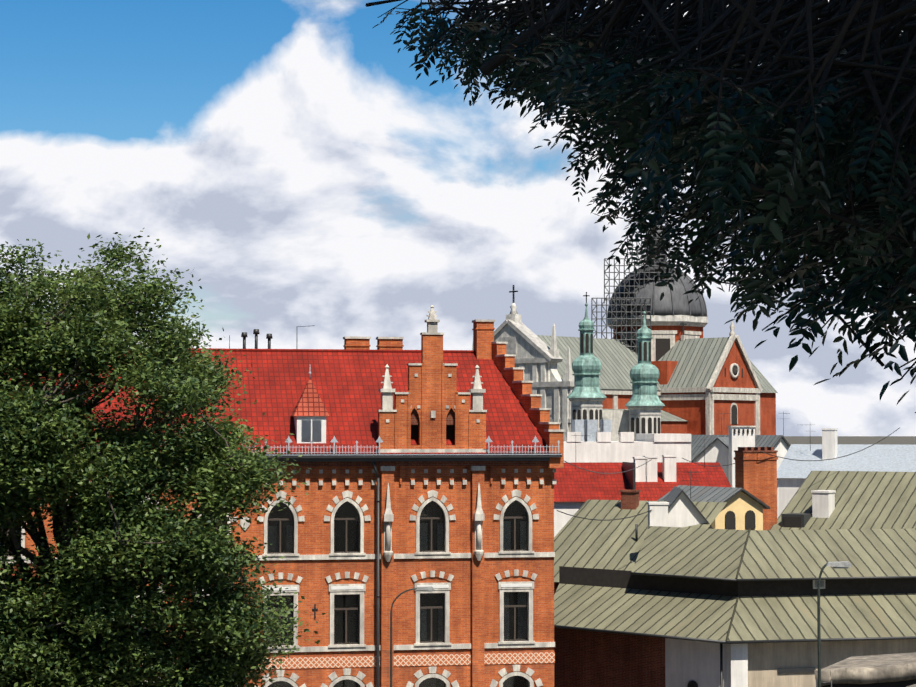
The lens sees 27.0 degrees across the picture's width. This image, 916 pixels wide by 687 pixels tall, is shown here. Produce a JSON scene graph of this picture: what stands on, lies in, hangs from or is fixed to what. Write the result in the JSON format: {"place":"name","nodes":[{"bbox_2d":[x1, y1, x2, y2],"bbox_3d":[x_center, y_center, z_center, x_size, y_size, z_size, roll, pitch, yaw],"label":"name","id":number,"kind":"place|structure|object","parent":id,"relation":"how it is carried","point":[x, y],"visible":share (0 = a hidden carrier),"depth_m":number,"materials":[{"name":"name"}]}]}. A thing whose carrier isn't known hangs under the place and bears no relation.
{"place":"outdoors","nodes":[
{"label":"outdoors","id":0,"kind":"place"},
{"bbox_2d":[2,466,553,686],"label":"brick facade","id":1,"kind":"structure","parent":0,"point":[314,532],"depth_m":81.05,"materials":[{"name":"orange brick"}]},
{"bbox_2d":[378,335,485,448],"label":"stepped gable","id":2,"kind":"structure","parent":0,"point":[432,353],"depth_m":81.42,"materials":[{"name":"orange brick"}]},
{"bbox_2d":[0,0,915,435],"label":"sky","id":3,"kind":"structure","parent":0,"point":[288,155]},
{"bbox_2d":[567,292,664,440],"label":"church towers","id":4,"kind":"structure","parent":0,"point":[644,404],"depth_m":248.72,"materials":[{"name":"metal"}]},
{"bbox_2d":[472,225,777,440],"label":"church","id":5,"kind":"structure","parent":0,"point":[703,383],"depth_m":291.67,"materials":[{"name":"brick"}]},
{"bbox_2d":[784,436,915,444],"bbox_3d":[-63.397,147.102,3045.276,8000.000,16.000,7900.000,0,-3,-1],"label":"roof","id":6,"kind":"structure","parent":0,"point":[899,440],"depth_m":3100.51,"materials":[{"name":"grey metal"}]},
{"bbox_2d":[0,228,329,686],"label":"tree","id":7,"kind":"object","parent":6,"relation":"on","point":[67,619],"visible":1,"depth_m":57.51,"materials":[{"name":"green plant"}]},
{"bbox_2d":[0,305,564,686],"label":"building","id":8,"kind":"structure","parent":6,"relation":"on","point":[325,406],"depth_m":81.47,"materials":[{"name":"brick"}]},
{"bbox_2d":[365,0,915,412],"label":"tree","id":9,"kind":"object","parent":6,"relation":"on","point":[804,126],"visible":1,"depth_m":4.77,"materials":[{"name":"green plant"}]},
{"bbox_2d":[554,526,915,686],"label":"building","id":10,"kind":"structure","parent":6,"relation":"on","point":[688,607],"depth_m":89.80,"materials":[{"name":"metal"}]},
{"bbox_2d":[554,412,915,593],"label":"buildings","id":11,"kind":"structure","parent":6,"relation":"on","point":[614,501],"depth_m":114.77,"materials":[{"name":"white paint"}]},
{"bbox_2d":[817,561,851,686],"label":"street lamp","id":12,"kind":"object","parent":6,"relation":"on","point":[844,564],"visible":1,"depth_m":51.43,"materials":[{"name":"grey metal"}]},
{"bbox_2d":[814,652,915,686],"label":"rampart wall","id":13,"kind":"structure","parent":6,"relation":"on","point":[899,670],"depth_m":59.30,"materials":[{"name":"stone"}]},
{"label":"street","id":14,"kind":"structure","parent":0,"visible":0},
{"bbox_2d":[390,586,433,686],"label":"street lamp","id":15,"kind":"object","parent":14,"relation":"on","point":[427,589],"visible":1,"depth_m":73.07,"materials":[{"name":"grey metal"}]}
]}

